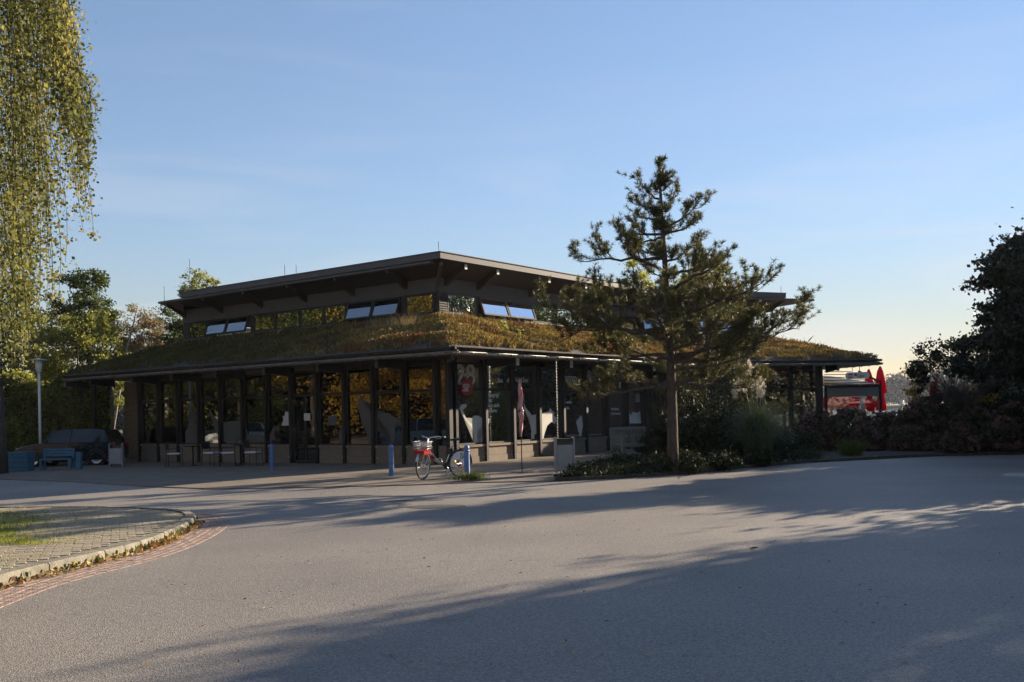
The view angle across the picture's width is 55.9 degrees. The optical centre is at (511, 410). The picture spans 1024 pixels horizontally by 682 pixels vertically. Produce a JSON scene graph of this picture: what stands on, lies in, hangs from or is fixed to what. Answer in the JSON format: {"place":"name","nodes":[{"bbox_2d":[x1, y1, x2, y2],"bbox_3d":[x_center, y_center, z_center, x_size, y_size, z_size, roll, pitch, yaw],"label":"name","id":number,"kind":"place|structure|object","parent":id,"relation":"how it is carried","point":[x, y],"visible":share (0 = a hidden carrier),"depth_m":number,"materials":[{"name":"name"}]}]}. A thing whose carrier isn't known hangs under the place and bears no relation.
{"place":"outdoors","nodes":[
{"label":"outdoors","id":0,"kind":"place"},
{"bbox_2d":[0,449,640,488],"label":"forecourt paving","id":1,"kind":"structure","parent":0,"point":[225,475],"depth_m":27.28,"materials":[{"name":"stone"}]},
{"bbox_2d":[8,451,35,471],"bbox_3d":[-17.670,1.819,34.600,0.860,0.702,0.660,-1,0,-4],"label":"blue planter box","id":2,"kind":"object","parent":1,"relation":"on","point":[20,462],"visible":0.77,"depth_m":34.30,"materials":[{"name":"wood"}]},
{"bbox_2d":[0,214,48,473],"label":"roadside tree","id":3,"kind":"object","parent":1,"relation":"on","point":[4,467],"visible":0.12,"depth_m":33.43,"materials":[{"name":"green plant"}]},
{"bbox_2d":[29,358,46,443],"bbox_3d":[-18.610,0.054,38.000,0.720,4.297,0.720,-1,0,0],"label":"street lamp","id":4,"kind":"object","parent":1,"relation":"on","point":[38,364],"visible":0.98,"depth_m":37.96,"materials":[{"name":"metal"}]},
{"bbox_2d":[39,448,74,470],"bbox_3d":[-16.466,1.756,34.916,1.080,0.802,0.490,-1,0,-6],"label":"blue bench","id":5,"kind":"object","parent":1,"relation":"on","point":[48,452],"visible":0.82,"depth_m":35.06,"materials":[{"name":"wood"}]},
{"bbox_2d":[2,356,113,462],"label":"ivy hedge","id":6,"kind":"object","parent":1,"relation":"on","point":[63,407],"visible":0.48,"depth_m":41.62,"materials":[{"name":"green plant"}]},
{"bbox_2d":[14,428,128,466],"bbox_3d":[-17.566,1.477,38.500,3.910,1.532,2.070,-1,0,-4],"label":"parked car","id":7,"kind":"object","parent":1,"relation":"on","point":[91,444],"visible":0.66,"depth_m":37.74,"materials":[{"name":"black metal"}]},
{"bbox_2d":[108,443,124,466],"bbox_3d":[-14.556,1.619,35.499,0.475,0.860,0.382,-1,0,-12],"label":"litter bin","id":8,"kind":"object","parent":1,"relation":"on","point":[116,453],"visible":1,"depth_m":35.33,"materials":[{"name":"grey metal"}]},
{"bbox_2d":[413,435,471,479],"bbox_3d":[-1.795,1.100,23.249,0.712,1.049,1.758,-1,0,42],"label":"bicycle","id":9,"kind":"object","parent":1,"relation":"on","point":[455,458],"visible":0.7,"depth_m":23.11,"materials":[{"name":"black metal"}]},
{"bbox_2d":[447,471,489,480],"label":"grass tuft","id":10,"kind":"object","parent":1,"relation":"on","point":[469,476],"visible":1,"depth_m":22.01,"materials":[{"name":"plant"}]},
{"bbox_2d":[61,241,882,463],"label":"lakeside pavilion","id":11,"kind":"structure","parent":1,"relation":"on","point":[367,362],"depth_m":34.81,"materials":[{"name":"wood"}]},
{"bbox_2d":[140,383,156,443],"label":"window","id":12,"kind":"structure","parent":11,"relation":"in","point":[148,394],"depth_m":39.38,"materials":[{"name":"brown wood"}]},
{"bbox_2d":[159,379,175,443],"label":"window","id":13,"kind":"structure","parent":11,"relation":"in","point":[167,387],"depth_m":38.54,"materials":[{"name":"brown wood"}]},
{"bbox_2d":[179,380,196,443],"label":"window","id":14,"kind":"structure","parent":11,"relation":"in","point":[187,390],"depth_m":37.78,"materials":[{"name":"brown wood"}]},
{"bbox_2d":[188,321,207,338],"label":"clerestory window","id":15,"kind":"structure","parent":11,"relation":"in","point":[195,329],"depth_m":42.44,"materials":[{"name":"clear glass"}]},
{"bbox_2d":[200,377,217,443],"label":"window","id":16,"kind":"structure","parent":11,"relation":"in","point":[208,385],"depth_m":36.88,"materials":[{"name":"clear glass"}]},
{"bbox_2d":[204,318,227,335],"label":"clerestory window","id":17,"kind":"structure","parent":11,"relation":"in","point":[215,327],"depth_m":41.40,"materials":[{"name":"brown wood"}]},
{"bbox_2d":[221,377,240,443],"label":"window","id":18,"kind":"structure","parent":11,"relation":"in","point":[230,388],"depth_m":36.04,"materials":[{"name":"clear glass"}]},
{"bbox_2d":[224,315,249,333],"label":"clerestory window","id":19,"kind":"structure","parent":11,"relation":"in","point":[237,324],"depth_m":40.51,"materials":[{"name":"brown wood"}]},
{"bbox_2d":[244,374,263,444],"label":"window","id":20,"kind":"structure","parent":11,"relation":"in","point":[253,383],"depth_m":35.18,"materials":[{"name":"clear glass"}]},
{"bbox_2d":[253,312,275,331],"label":"clerestory window","id":21,"kind":"structure","parent":11,"relation":"in","point":[261,322],"depth_m":39.59,"materials":[{"name":"clear glass"}]},
{"bbox_2d":[267,374,288,444],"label":"window","id":22,"kind":"structure","parent":11,"relation":"in","point":[277,385],"depth_m":34.36,"materials":[{"name":"clear glass"}]},
{"bbox_2d":[275,309,299,329],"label":"clerestory window","id":23,"kind":"structure","parent":11,"relation":"in","point":[283,319],"depth_m":38.70,"materials":[{"name":"clear glass"}]},
{"bbox_2d":[292,370,314,461],"bbox_3d":[-7.179,0.179,33.426,1.250,3.147,0.152,-1,0,38],"label":"door","id":24,"kind":"structure","parent":11,"relation":"in","point":[303,431],"depth_m":33.52,"materials":[{"name":"clear glass"}]},
{"bbox_2d":[300,306,323,326],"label":"clerestory window","id":25,"kind":"structure","parent":11,"relation":"in","point":[314,316],"depth_m":37.82,"materials":[{"name":"clear glass"}]},
{"bbox_2d":[318,370,341,444],"bbox_3d":[-6.081,-0.133,32.619,1.245,2.570,0.080,-1,0,38],"label":"window","id":26,"kind":"structure","parent":11,"relation":"in","point":[329,383],"depth_m":32.70,"materials":[{"name":"clear glass"}]},
{"bbox_2d":[323,304,346,324],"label":"clerestory window","id":27,"kind":"structure","parent":11,"relation":"in","point":[331,313],"depth_m":37.01,"materials":[{"name":"clear glass"}]},
{"bbox_2d":[346,367,370,444],"bbox_3d":[-5.000,-0.157,31.785,1.245,2.570,0.080,-1,0,38],"label":"window","id":28,"kind":"structure","parent":11,"relation":"in","point":[357,378],"depth_m":31.91,"materials":[{"name":"clear glass"}]},
{"bbox_2d":[343,300,373,320],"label":"clerestory window","id":29,"kind":"structure","parent":11,"relation":"in","point":[357,310],"depth_m":36.02,"materials":[{"name":"clear glass"}]},
{"bbox_2d":[371,297,400,317],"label":"clerestory window","id":30,"kind":"structure","parent":11,"relation":"in","point":[386,305],"depth_m":35.16,"materials":[{"name":"clear glass"}]},
{"bbox_2d":[374,366,401,445],"bbox_3d":[-3.920,-0.180,30.952,1.245,2.570,0.080,-1,0,38],"label":"window","id":31,"kind":"structure","parent":11,"relation":"in","point":[387,380],"depth_m":30.99,"materials":[{"name":"clear glass"}]},
{"bbox_2d":[405,363,433,445],"bbox_3d":[-2.839,-0.204,30.118,1.245,2.570,0.080,-1,0,38],"label":"window","id":32,"kind":"structure","parent":11,"relation":"in","point":[418,377],"depth_m":30.17,"materials":[{"name":"clear glass"}]},
{"bbox_2d":[405,293,434,315],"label":"clerestory window","id":33,"kind":"structure","parent":11,"relation":"in","point":[421,303],"depth_m":34.27,"materials":[{"name":"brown glass"}]},
{"bbox_2d":[446,293,476,315],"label":"clerestory window","id":34,"kind":"structure","parent":11,"relation":"in","point":[459,302],"depth_m":34.69,"materials":[{"name":"clear glass"}]},
{"bbox_2d":[457,362,483,444],"bbox_3d":[-1.355,-0.236,30.155,0.080,2.570,1.332,-1,0,38],"label":"window","id":35,"kind":"structure","parent":11,"relation":"in","point":[474,401],"depth_m":30.21,"materials":[{"name":"clear glass"}]},
{"bbox_2d":[479,297,510,317],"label":"clerestory window","id":36,"kind":"structure","parent":11,"relation":"in","point":[493,307],"depth_m":36.00,"materials":[{"name":"clear glass"}]},
{"bbox_2d":[487,363,511,442],"bbox_3d":[-0.469,-0.255,31.305,0.080,2.570,1.332,-1,0,38],"label":"window","id":37,"kind":"structure","parent":11,"relation":"in","point":[500,425],"depth_m":31.39,"materials":[{"name":"clear glass"}]},
{"bbox_2d":[505,300,536,319],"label":"clerestory window","id":38,"kind":"structure","parent":11,"relation":"in","point":[519,310],"depth_m":37.30,"materials":[{"name":"clear glass"}]},
{"bbox_2d":[515,364,537,441],"bbox_3d":[0.418,-0.274,32.454,0.080,2.570,1.332,-1,0,38],"label":"window","id":39,"kind":"structure","parent":11,"relation":"in","point":[529,388],"depth_m":32.56,"materials":[{"name":"clear glass"}]},
{"bbox_2d":[532,304,554,323],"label":"clerestory window","id":40,"kind":"structure","parent":11,"relation":"in","point":[538,309],"depth_m":38.58,"materials":[{"name":"clear glass"}]},
{"bbox_2d":[541,365,561,439],"bbox_3d":[1.305,-0.293,33.604,0.080,2.570,1.332,-1,0,38],"label":"window","id":41,"kind":"structure","parent":11,"relation":"in","point":[548,392],"depth_m":33.70,"materials":[{"name":"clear glass"}]},
{"bbox_2d":[565,367,584,437],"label":"window","id":42,"kind":"structure","parent":11,"relation":"in","point":[576,407],"depth_m":34.79,"materials":[{"name":"clear glass"}]},
{"bbox_2d":[587,367,605,436],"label":"window","id":43,"kind":"structure","parent":11,"relation":"in","point":[596,407],"depth_m":35.98,"materials":[{"name":"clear glass"}]},
{"bbox_2d":[609,369,625,434],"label":"window","id":44,"kind":"structure","parent":11,"relation":"in","point":[615,400],"depth_m":37.20,"materials":[{"name":"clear glass"}]},
{"bbox_2d":[629,373,643,433],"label":"window","id":45,"kind":"structure","parent":11,"relation":"in","point":[636,401],"depth_m":38.34,"materials":[{"name":"clear glass"}]},
{"bbox_2d":[647,370,661,429],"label":"window","id":46,"kind":"structure","parent":11,"relation":"in","point":[651,393],"depth_m":39.37,"materials":[{"name":"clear glass"}]},
{"bbox_2d":[768,392,782,426],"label":"window","id":47,"kind":"structure","parent":11,"relation":"in","point":[776,397],"depth_m":45.93,"materials":[{"name":"clear glass"}]},
{"bbox_2d":[784,392,799,426],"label":"window","id":48,"kind":"structure","parent":11,"relation":"in","point":[796,394],"depth_m":44.32,"materials":[{"name":"clear glass"}]},
{"bbox_2d":[801,371,815,417],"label":"window","id":49,"kind":"structure","parent":11,"relation":"in","point":[807,397],"depth_m":43.18,"materials":[{"name":"clear glass"}]},
{"bbox_2d":[823,370,881,412],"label":"pergola","id":50,"kind":"object","parent":11,"relation":"attached to","point":[839,387],"visible":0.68,"depth_m":42.64,"materials":[{"name":"grey metal"}]},
{"bbox_2d":[510,379,523,472],"bbox_3d":[0.230,0.379,24.632,0.438,2.385,0.438,-1,0,45],"label":"beach flag","id":51,"kind":"object","parent":1,"relation":"on","point":[519,406],"visible":1,"depth_m":24.62,"materials":[{"name":"fabric"}]},
{"bbox_2d":[823,397,876,408],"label":"screen","id":52,"kind":"object","parent":1,"relation":"on","point":[838,402],"visible":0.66,"depth_m":47.87,"materials":[{"name":"red fabric"}]},
{"bbox_2d":[875,366,886,410],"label":"parasol","id":53,"kind":"object","parent":1,"relation":"on","point":[880,376],"visible":0.67,"depth_m":46.37,"materials":[{"name":"red fabric"}]},
{"bbox_2d":[0,454,1023,681],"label":"road","id":54,"kind":"structure","parent":0,"point":[97,627],"depth_m":8.82,"materials":[{"name":"asphalt"}]},
{"bbox_2d":[0,507,183,570],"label":"traffic island","id":55,"kind":"structure","parent":54,"relation":"on","point":[138,523],"depth_m":13.11,"materials":[{"name":"stone"}]},
{"bbox_2d":[0,0,106,389],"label":"weeping birch","id":56,"kind":"object","parent":55,"relation":"on","point":[53,20],"visible":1,"depth_m":12.96,"materials":[{"name":"green plant"}]},
{"bbox_2d":[0,510,160,565],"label":"island grass","id":57,"kind":"structure","parent":55,"relation":"on","point":[11,542],"depth_m":13.10,"materials":[{"name":"plant"}]},
{"bbox_2d":[0,506,195,587],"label":"kerb","id":58,"kind":"structure","parent":54,"relation":"on","point":[188,519],"depth_m":10.90,"materials":[{"name":"concrete"}]},
{"bbox_2d":[0,512,229,607],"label":"gutter strip","id":59,"kind":"object","parent":54,"relation":"on","point":[10,595],"visible":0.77,"depth_m":10.71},
{"bbox_2d":[19,516,200,578],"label":"kerb weeds","id":60,"kind":"object","parent":59,"relation":"on","point":[137,547],"visible":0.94,"depth_m":11.14,"materials":[{"name":"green plant"}]},
{"bbox_2d":[0,453,879,589],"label":"fallen leaves","id":61,"kind":"object","parent":54,"relation":"on","point":[167,541],"visible":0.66,"depth_m":11.19,"materials":[{"name":"plant"}]},
{"bbox_2d":[140,485,1023,664],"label":"road litter","id":62,"kind":"object","parent":54,"relation":"on","point":[584,591],"visible":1,"depth_m":7.68,"materials":[{"name":"brown plant"}]},
{"bbox_2d":[0,0,1023,402],"label":"sky","id":63,"kind":"structure","parent":0,"point":[871,148],"materials":[{"name":"blue"}]},
{"bbox_2d":[120,402,942,444],"bbox_3d":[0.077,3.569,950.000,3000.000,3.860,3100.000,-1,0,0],"label":"ground","id":64,"kind":"structure","parent":0,"point":[892,406],"depth_m":553.67,"materials":[{"name":"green plant"}]},
{"bbox_2d":[0,276,67,384],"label":"broadleaf tree","id":65,"kind":"object","parent":64,"relation":"on","point":[29,366],"visible":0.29,"depth_m":47.63,"materials":[{"name":"green plant"}]},
{"bbox_2d":[1,340,123,432],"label":"background woodland","id":66,"kind":"object","parent":64,"relation":"on","point":[119,420],"depth_m":117.35,"materials":[{"name":"plant"}]},
{"bbox_2d":[14,309,130,408],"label":"broadleaf tree","id":67,"kind":"object","parent":64,"relation":"on","point":[57,337],"visible":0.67,"depth_m":45.46,"materials":[{"name":"green plant"}]},
{"bbox_2d":[41,267,128,365],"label":"broadleaf tree","id":68,"kind":"object","parent":64,"relation":"on","point":[82,301],"visible":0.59,"depth_m":49.47,"materials":[{"name":"green plant"}]},
{"bbox_2d":[109,303,168,437],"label":"thin tree","id":69,"kind":"object","parent":64,"relation":"on","point":[136,343],"visible":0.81,"depth_m":47.33,"materials":[{"name":"green plant"}]},
{"bbox_2d":[143,305,182,347],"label":"broadleaf tree","id":70,"kind":"object","parent":64,"relation":"on","point":[173,326],"visible":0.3,"depth_m":48.65,"materials":[{"name":"green plant"}]},
{"bbox_2d":[162,267,220,334],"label":"broadleaf tree","id":71,"kind":"object","parent":64,"relation":"on","point":[192,285],"visible":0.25,"depth_m":59.69,"materials":[{"name":"green plant"}]},
{"bbox_2d":[619,256,734,396],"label":"willow tree","id":72,"kind":"object","parent":64,"relation":"on","point":[643,276],"visible":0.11,"depth_m":63.63,"materials":[{"name":"green plant"}]},
{"bbox_2d":[555,446,1023,480],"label":"planting bed","id":73,"kind":"object","parent":64,"relation":"on","point":[865,457],"visible":0.22,"depth_m":27.03,"materials":[{"name":"soil"}]},
{"bbox_2d":[554,437,574,472],"bbox_3d":[1.302,1.082,23.919,0.475,0.860,0.382,-1,0,-4],"label":"litter bin","id":74,"kind":"object","parent":73,"relation":"on","point":[564,452],"visible":0.83,"depth_m":23.74,"materials":[{"name":"grey metal"}]},
{"bbox_2d":[593,449,638,465],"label":"shrub","id":75,"kind":"object","parent":73,"relation":"on","point":[621,457],"visible":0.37,"depth_m":24.57,"materials":[{"name":"green plant"}]},
{"bbox_2d":[609,426,646,457],"bbox_3d":[3.579,0.933,28.317,1.320,0.944,0.620,-1,0,-30],"label":"park bench","id":76,"kind":"object","parent":73,"relation":"on","point":[626,444],"visible":0.8,"depth_m":28.30,"materials":[{"name":"grey wood"}]},
{"bbox_2d":[642,449,676,472],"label":"shrub","id":77,"kind":"object","parent":73,"relation":"on","point":[667,460],"visible":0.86,"depth_m":22.89,"materials":[{"name":"green plant"}]},
{"bbox_2d":[638,412,690,457],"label":"shrub","id":78,"kind":"object","parent":73,"relation":"on","point":[658,434],"visible":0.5,"depth_m":27.15,"materials":[{"name":"green plant"}]},
{"bbox_2d":[532,153,822,474],"bbox_3d":[3.848,-2.310,22.977,6.007,7.742,6.140,-1,0,37],"label":"pine tree","id":79,"kind":"object","parent":73,"relation":"on","point":[669,299],"visible":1,"depth_m":22.76,"materials":[{"name":"green plant"}]},
{"bbox_2d":[650,381,717,452],"bbox_3d":[5.072,0.328,28.492,2.185,2.429,2.022,-1,0,35],"label":"shrub","id":80,"kind":"object","parent":73,"relation":"on","point":[688,409],"visible":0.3,"depth_m":28.41,"materials":[{"name":"green plant"}]},
{"bbox_2d":[553,444,821,477],"bbox_3d":[5.878,1.291,27.251,5.070,0.404,14.663,-1,0,31],"label":"ground cover","id":81,"kind":"object","parent":73,"relation":"on","point":[634,464],"visible":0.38,"depth_m":23.34,"materials":[{"name":"green plant"}]},
{"bbox_2d":[670,447,720,473],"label":"shrub","id":82,"kind":"object","parent":73,"relation":"on","point":[688,456],"visible":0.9,"depth_m":22.97,"materials":[{"name":"green plant"}]},
{"bbox_2d":[679,399,736,456],"bbox_3d":[5.360,0.612,27.188,1.882,1.864,1.622,-1,0,0],"label":"shrub","id":83,"kind":"object","parent":73,"relation":"on","point":[705,439],"visible":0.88,"depth_m":26.85,"materials":[{"name":"green plant"}]},
{"bbox_2d":[637,243,790,422],"bbox_3d":[6.561,-2.050,31.503,4.931,7.102,4.386,-1,0,0],"label":"pine tree","id":84,"kind":"object","parent":73,"relation":"on","point":[708,390],"visible":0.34,"depth_m":31.46,"materials":[{"name":"green plant"}]},
{"bbox_2d":[700,445,749,470],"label":"shrub","id":85,"kind":"object","parent":73,"relation":"on","point":[724,461],"visible":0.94,"depth_m":23.73,"materials":[{"name":"green plant"}]},
{"bbox_2d":[698,397,764,455],"bbox_3d":[6.405,0.545,28.209,2.370,1.953,2.176,-1,0,0],"label":"shrub","id":86,"kind":"object","parent":73,"relation":"on","point":[726,434],"visible":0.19,"depth_m":27.82,"materials":[{"name":"green plant"}]},
{"bbox_2d":[697,378,786,443],"bbox_3d":[7.790,0.070,33.474,3.130,2.826,2.533,-1,0,0],"label":"shrub","id":87,"kind":"object","parent":73,"relation":"on","point":[728,400],"visible":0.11,"depth_m":33.30,"materials":[{"name":"green plant"}]},
{"bbox_2d":[732,444,785,466],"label":"shrub","id":88,"kind":"object","parent":73,"relation":"on","point":[766,457],"visible":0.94,"depth_m":25.01,"materials":[{"name":"green plant"}]},
{"bbox_2d":[724,417,793,457],"bbox_3d":[7.042,0.821,27.646,2.054,1.379,2.009,-1,0,0],"label":"shrub","id":89,"kind":"object","parent":73,"relation":"on","point":[776,448],"visible":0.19,"depth_m":27.14,"materials":[{"name":"green plant"}]},
{"bbox_2d":[717,360,809,456],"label":"pampas grass","id":90,"kind":"object","parent":73,"relation":"on","point":[757,426],"depth_m":25.75,"materials":[{"name":"plant"}]},
{"bbox_2d":[773,426,823,456],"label":"shrub","id":91,"kind":"object","parent":73,"relation":"on","point":[799,442],"visible":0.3,"depth_m":28.51,"materials":[{"name":"green plant"}]},
{"bbox_2d":[788,409,846,451],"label":"hydrangea bush","id":92,"kind":"object","parent":73,"relation":"on","point":[823,426],"visible":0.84,"depth_m":31.30,"materials":[{"name":"green plant"}]},
{"bbox_2d":[829,438,869,455],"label":"grass clump","id":93,"kind":"object","parent":73,"relation":"on","point":[849,449],"visible":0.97,"depth_m":28.23,"materials":[{"name":"plant"}]},
{"bbox_2d":[832,406,875,428],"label":"hydrangea bush","id":94,"kind":"object","parent":73,"relation":"on","point":[853,416],"visible":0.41,"depth_m":35.15,"materials":[{"name":"green plant"}]},
{"bbox_2d":[843,423,887,451],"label":"hydrangea bush","id":95,"kind":"object","parent":73,"relation":"on","point":[873,437],"visible":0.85,"depth_m":30.64,"materials":[{"name":"green plant"}]},
{"bbox_2d":[868,410,894,446],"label":"hydrangea bush","id":96,"kind":"object","parent":73,"relation":"on","point":[879,424],"visible":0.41,"depth_m":33.79,"materials":[{"name":"green plant"}]},
{"bbox_2d":[885,423,936,450],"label":"hydrangea bush","id":97,"kind":"object","parent":73,"relation":"on","point":[909,437],"visible":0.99,"depth_m":29.95,"materials":[{"name":"green plant"}]},
{"bbox_2d":[884,396,954,448],"bbox_3d":[13.322,0.430,31.414,2.318,1.861,2.190,-1,0,0],"label":"hydrangea bush","id":98,"kind":"object","parent":73,"relation":"on","point":[918,414],"visible":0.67,"depth_m":31.01,"materials":[{"name":"green plant"}]},
{"bbox_2d":[861,449,1023,453],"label":"mulch","id":99,"kind":"object","parent":73,"relation":"on","point":[885,452],"visible":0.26,"depth_m":29.66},
{"bbox_2d":[900,366,1011,411],"bbox_3d":[14.720,-0.130,32.011,3.593,2.914,1.375,-1,0,0],"label":"yellow leaf shrub","id":100,"kind":"object","parent":73,"relation":"on","point":[909,391],"visible":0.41,"depth_m":31.94,"materials":[{"name":"green plant"}]},
{"bbox_2d":[932,420,991,453],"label":"hydrangea bush","id":101,"kind":"object","parent":73,"relation":"on","point":[960,437],"visible":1,"depth_m":28.57,"materials":[{"name":"green plant"}]},
{"bbox_2d":[904,329,1023,424],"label":"multi stem bush","id":102,"kind":"object","parent":73,"relation":"on","point":[920,372],"visible":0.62,"depth_m":30.82,"materials":[{"name":"green plant"}]},
{"bbox_2d":[908,393,1023,424],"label":"clipped hedge","id":103,"kind":"object","parent":73,"relation":"on","point":[989,407],"visible":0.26,"depth_m":34.41,"materials":[{"name":"green plant"}]},
{"bbox_2d":[944,404,998,449],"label":"hydrangea bush","id":104,"kind":"object","parent":73,"relation":"on","point":[975,415],"visible":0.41,"depth_m":29.77,"materials":[{"name":"green plant"}]},
{"bbox_2d":[976,415,1023,451],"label":"hydrangea bush","id":105,"kind":"object","parent":73,"relation":"on","point":[1007,430],"visible":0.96,"depth_m":28.60,"materials":[{"name":"green plant"}]},
{"bbox_2d":[987,400,1023,448],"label":"hydrangea bush","id":106,"kind":"object","parent":73,"relation":"on","point":[1013,410],"visible":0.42,"depth_m":29.90,"materials":[{"name":"green plant"}]},
{"bbox_2d":[713,369,976,407],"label":"woodland","id":107,"kind":"object","parent":64,"relation":"on","point":[896,384],"visible":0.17,"depth_m":572.30,"materials":[{"name":"plant"}]},
{"bbox_2d":[942,224,1023,389],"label":"magnolia tree","id":108,"kind":"object","parent":64,"relation":"on","point":[1002,270],"visible":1,"depth_m":26.71,"materials":[{"name":"green plant"}]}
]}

